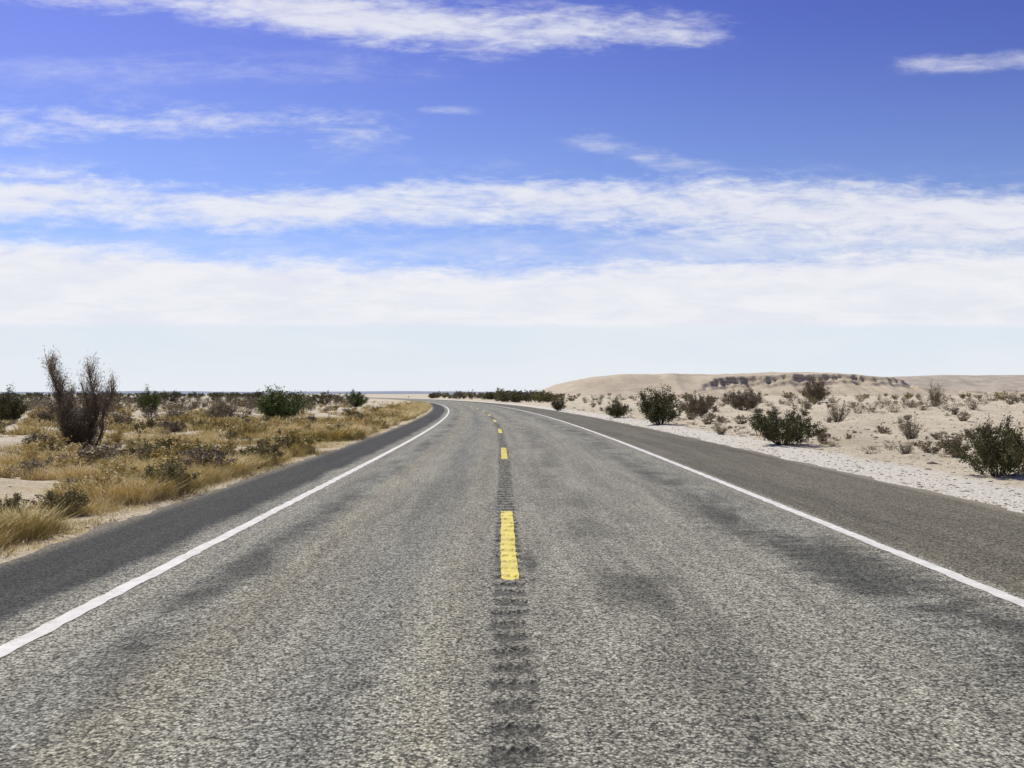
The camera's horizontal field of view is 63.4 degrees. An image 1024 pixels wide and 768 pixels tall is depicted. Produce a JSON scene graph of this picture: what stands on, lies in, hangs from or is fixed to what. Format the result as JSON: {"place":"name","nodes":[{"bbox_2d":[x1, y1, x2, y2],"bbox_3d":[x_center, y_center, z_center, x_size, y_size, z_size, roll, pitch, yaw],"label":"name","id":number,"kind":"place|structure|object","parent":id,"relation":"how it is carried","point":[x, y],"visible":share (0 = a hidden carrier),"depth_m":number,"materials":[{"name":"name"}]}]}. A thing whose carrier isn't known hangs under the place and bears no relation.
{"place":"outdoors","nodes":[
{"label":"outdoors","id":0,"kind":"place"},
{"bbox_2d":[0,391,529,393],"bbox_3d":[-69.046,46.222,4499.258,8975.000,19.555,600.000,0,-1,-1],"label":"hills","id":1,"kind":"structure","parent":0,"point":[348,392],"depth_m":4358.29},
{"bbox_2d":[0,396,1023,767],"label":"road","id":2,"kind":"structure","parent":0,"point":[646,610],"depth_m":5.90,"materials":[{"name":"grey asphalt"}]},
{"bbox_2d":[0,399,448,657],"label":"white edge line","id":3,"kind":"object","parent":2,"relation":"on","point":[36,633],"visible":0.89,"depth_m":7.24,"materials":[{"name":"paint"}]},
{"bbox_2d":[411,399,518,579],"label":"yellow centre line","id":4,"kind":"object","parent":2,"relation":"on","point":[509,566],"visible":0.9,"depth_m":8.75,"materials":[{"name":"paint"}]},
{"bbox_2d":[425,399,1023,606],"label":"white edge line","id":5,"kind":"object","parent":2,"relation":"on","point":[981,586],"visible":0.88,"depth_m":8.90,"materials":[{"name":"paint"}]},
{"bbox_2d":[0,394,1023,563],"bbox_3d":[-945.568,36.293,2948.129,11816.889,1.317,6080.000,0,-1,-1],"label":"ground","id":6,"kind":"structure","parent":0,"point":[816,411],"depth_m":28.79,"materials":[{"name":"beige sand"}]},
{"bbox_2d":[0,383,30,422],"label":"creosote bush","id":7,"kind":"object","parent":6,"relation":"on","point":[9,407],"visible":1,"depth_m":42.76,"materials":[{"name":"green plant"}]},
{"bbox_2d":[0,492,35,517],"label":"sagebrush","id":8,"kind":"object","parent":6,"relation":"on","point":[14,501],"visible":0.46,"depth_m":10.20,"materials":[{"name":"green plant"}]},
{"bbox_2d":[20,430,56,445],"bbox_3d":[-12.608,1.627,22.125,0.892,0.828,0.944,0,-1,-33],"label":"sagebrush","id":9,"kind":"object","parent":6,"relation":"on","point":[31,438],"visible":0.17,"depth_m":21.99,"materials":[{"name":"green plant"}]},
{"bbox_2d":[29,486,90,516],"bbox_3d":[-5.867,1.543,10.821,0.583,0.421,0.617,0,-1,32],"label":"sagebrush","id":10,"kind":"object","parent":6,"relation":"on","point":[51,497],"visible":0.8,"depth_m":10.76,"materials":[{"name":"green plant"}]},
{"bbox_2d":[38,346,120,450],"bbox_3d":[-10.911,0.491,20.974,1.993,2.972,1.360,0,-1,-22],"label":"smoke tree","id":11,"kind":"object","parent":6,"relation":"on","point":[73,423],"visible":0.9,"depth_m":20.91,"materials":[{"name":"plant"}]},
{"bbox_2d":[138,383,161,414],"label":"creosote bush","id":12,"kind":"object","parent":6,"relation":"on","point":[147,398],"visible":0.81,"depth_m":59.25,"materials":[{"name":"green plant"}]},
{"bbox_2d":[1,389,331,398],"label":"distant bushes","id":13,"kind":"object","parent":6,"relation":"on","point":[215,394],"visible":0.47,"depth_m":307.56,"materials":[{"name":"green plant"}]},
{"bbox_2d":[137,462,201,491],"bbox_3d":[-5.430,1.505,13.185,0.969,0.561,0.940,0,-1,-1],"label":"sagebrush","id":14,"kind":"object","parent":6,"relation":"on","point":[150,469],"visible":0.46,"depth_m":13.01,"materials":[{"name":"green plant"}]},
{"bbox_2d":[156,419,187,432],"bbox_3d":[-14.018,1.779,34.194,1.325,0.698,1.365,-1,-1,40],"label":"sagebrush","id":15,"kind":"object","parent":6,"relation":"on","point":[174,427],"visible":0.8,"depth_m":34.15,"materials":[{"name":"green plant"}]},
{"bbox_2d":[1,392,367,420],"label":"distant bushes","id":16,"kind":"object","parent":6,"relation":"on","point":[34,403],"visible":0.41,"depth_m":68.61,"materials":[{"name":"green plant"}]},
{"bbox_2d":[14,391,366,405],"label":"distant bushes","id":17,"kind":"object","parent":6,"relation":"on","point":[327,398],"visible":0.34,"depth_m":135.68,"materials":[{"name":"green plant"}]},
{"bbox_2d":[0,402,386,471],"bbox_3d":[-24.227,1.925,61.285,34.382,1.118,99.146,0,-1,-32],"label":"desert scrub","id":18,"kind":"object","parent":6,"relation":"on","point":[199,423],"visible":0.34,"depth_m":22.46,"materials":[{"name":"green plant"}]},
{"bbox_2d":[0,426,390,557],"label":"dry grass","id":19,"kind":"structure","parent":6,"relation":"on","point":[18,526],"depth_m":14.42,"materials":[{"name":"plant"}]},
{"bbox_2d":[0,400,427,494],"bbox_3d":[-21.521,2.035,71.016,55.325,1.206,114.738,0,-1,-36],"label":"desert scrub","id":20,"kind":"object","parent":6,"relation":"on","point":[232,423],"visible":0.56,"depth_m":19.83,"materials":[{"name":"yellow plant"}]},
{"bbox_2d":[0,400,431,440],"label":"dry grass","id":21,"kind":"structure","parent":6,"relation":"on","point":[414,409],"depth_m":37.27,"materials":[{"name":"plant"}]},
{"bbox_2d":[209,403,234,418],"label":"sagebrush","id":22,"kind":"object","parent":6,"relation":"on","point":[219,409],"visible":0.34,"depth_m":51.58,"materials":[{"name":"green plant"}]},
{"bbox_2d":[240,441,285,461],"bbox_3d":[-5.635,1.568,18.547,1.035,0.567,1.004,0,-1,7],"label":"sagebrush","id":23,"kind":"object","parent":6,"relation":"on","point":[260,449],"visible":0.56,"depth_m":18.54,"materials":[{"name":"green plant"}]},
{"bbox_2d":[252,384,313,418],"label":"creosote bush","id":24,"kind":"object","parent":6,"relation":"on","point":[273,403],"visible":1,"depth_m":51.17,"materials":[{"name":"green plant"}]},
{"bbox_2d":[342,389,368,406],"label":"creosote bush","id":25,"kind":"object","parent":6,"relation":"on","point":[358,399],"visible":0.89,"depth_m":106.28,"materials":[{"name":"green plant"}]},
{"bbox_2d":[431,390,488,398],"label":"distant bushes","id":26,"kind":"object","parent":6,"relation":"on","point":[471,395],"visible":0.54,"depth_m":254.82,"materials":[{"name":"green plant"}]},
{"bbox_2d":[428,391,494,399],"bbox_3d":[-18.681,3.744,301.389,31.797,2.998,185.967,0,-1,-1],"label":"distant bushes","id":27,"kind":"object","parent":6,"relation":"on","point":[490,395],"visible":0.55,"depth_m":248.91,"materials":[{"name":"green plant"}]},
{"bbox_2d":[6,404,1023,556],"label":"scattered stones","id":28,"kind":"object","parent":6,"relation":"on","point":[932,462],"visible":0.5,"depth_m":20.53,"materials":[{"name":"beige stone"}]},
{"bbox_2d":[492,388,564,402],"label":"distant bushes","id":29,"kind":"object","parent":6,"relation":"on","point":[501,395],"visible":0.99,"depth_m":149.60,"materials":[{"name":"green plant"}]},
{"bbox_2d":[551,400,566,410],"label":"creosote bush","id":30,"kind":"object","parent":6,"relation":"on","point":[557,405],"visible":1,"depth_m":77.99,"materials":[{"name":"green plant"}]},
{"bbox_2d":[599,398,633,417],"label":"creosote bush","id":31,"kind":"object","parent":6,"relation":"on","point":[617,410],"visible":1,"depth_m":53.28,"materials":[{"name":"green plant"}]},
{"bbox_2d":[634,383,684,424],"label":"creosote bush","id":32,"kind":"object","parent":6,"relation":"on","point":[656,411],"visible":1,"depth_m":41.32,"materials":[{"name":"green plant"}]},
{"bbox_2d":[679,390,717,415],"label":"creosote bush","id":33,"kind":"object","parent":6,"relation":"on","point":[695,404],"visible":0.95,"depth_m":54.54,"materials":[{"name":"green plant"}]},
{"bbox_2d":[408,391,1023,413],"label":"distant bushes","id":34,"kind":"object","parent":6,"relation":"on","point":[911,403],"visible":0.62,"depth_m":85.97,"materials":[{"name":"green plant"}]},
{"bbox_2d":[712,422,727,434],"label":"dry shrub","id":35,"kind":"object","parent":6,"relation":"on","point":[720,432],"visible":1,"depth_m":31.27,"materials":[{"name":"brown plant"}]},
{"bbox_2d":[436,391,1023,404],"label":"distant bushes","id":36,"kind":"object","parent":6,"relation":"on","point":[907,395],"visible":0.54,"depth_m":169.60,"materials":[{"name":"green plant"}]},
{"bbox_2d":[721,386,762,410],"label":"creosote bush","id":37,"kind":"object","parent":6,"relation":"on","point":[749,399],"visible":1,"depth_m":69.88,"materials":[{"name":"green plant"}]},
{"bbox_2d":[741,403,828,445],"bbox_3d":[8.268,1.216,24.768,2.482,1.355,2.234,0,-1,32],"label":"creosote bush","id":38,"kind":"object","parent":6,"relation":"on","point":[793,429],"visible":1,"depth_m":24.58,"materials":[{"name":"green plant"}]},
{"bbox_2d":[552,397,1018,456],"bbox_3d":[41.726,1.786,63.401,71.827,1.379,94.009,0,-1,-1],"label":"desert scrub","id":39,"kind":"object","parent":6,"relation":"on","point":[821,437],"visible":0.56,"depth_m":28.71,"materials":[{"name":"green plant"}]},
{"bbox_2d":[797,375,833,401],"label":"creosote bush","id":40,"kind":"object","parent":6,"relation":"on","point":[814,389],"visible":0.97,"depth_m":119.24,"materials":[{"name":"green plant"}]},
{"bbox_2d":[826,398,851,421],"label":"dry shrub","id":41,"kind":"object","parent":6,"relation":"on","point":[836,416],"visible":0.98,"depth_m":43.27,"materials":[{"name":"plant"}]},
{"bbox_2d":[892,440,915,453],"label":"dry shrub","id":42,"kind":"object","parent":6,"relation":"on","point":[905,449],"visible":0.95,"depth_m":20.36,"materials":[{"name":"plant"}]},
{"bbox_2d":[895,411,927,438],"bbox_3d":[13.369,1.388,27.910,0.925,1.056,1.121,1,-1,-41],"label":"dry shrub","id":43,"kind":"object","parent":6,"relation":"on","point":[908,431],"visible":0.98,"depth_m":27.88,"materials":[{"name":"plant"}]},
{"bbox_2d":[927,380,945,405],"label":"dry shrub","id":44,"kind":"object","parent":6,"relation":"on","point":[932,396],"visible":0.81,"depth_m":78.37,"materials":[{"name":"plant"}]},
{"bbox_2d":[941,412,1023,476],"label":"creosote bush","id":45,"kind":"object","parent":6,"relation":"on","point":[991,454],"visible":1,"depth_m":15.10,"materials":[{"name":"green plant"}]},
{"bbox_2d":[0,0,1023,391],"label":"sky","id":46,"kind":"structure","parent":0,"point":[196,195],"materials":[{"name":"blue"}]},
{"bbox_2d":[541,372,1023,395],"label":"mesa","id":47,"kind":"structure","parent":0,"point":[778,383],"depth_m":443.42,"materials":[{"name":"beige sand"}]},
{"bbox_2d":[571,402,1023,469],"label":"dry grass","id":48,"kind":"structure","parent":0,"point":[824,442],"depth_m":29.73,"materials":[{"name":"plant"}]},
{"bbox_2d":[893,375,1023,391],"bbox_3d":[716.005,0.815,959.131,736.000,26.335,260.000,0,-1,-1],"label":"hills","id":49,"kind":"structure","parent":0,"point":[1009,383],"depth_m":922.63,"materials":[{"name":"beige sand"}]}
]}

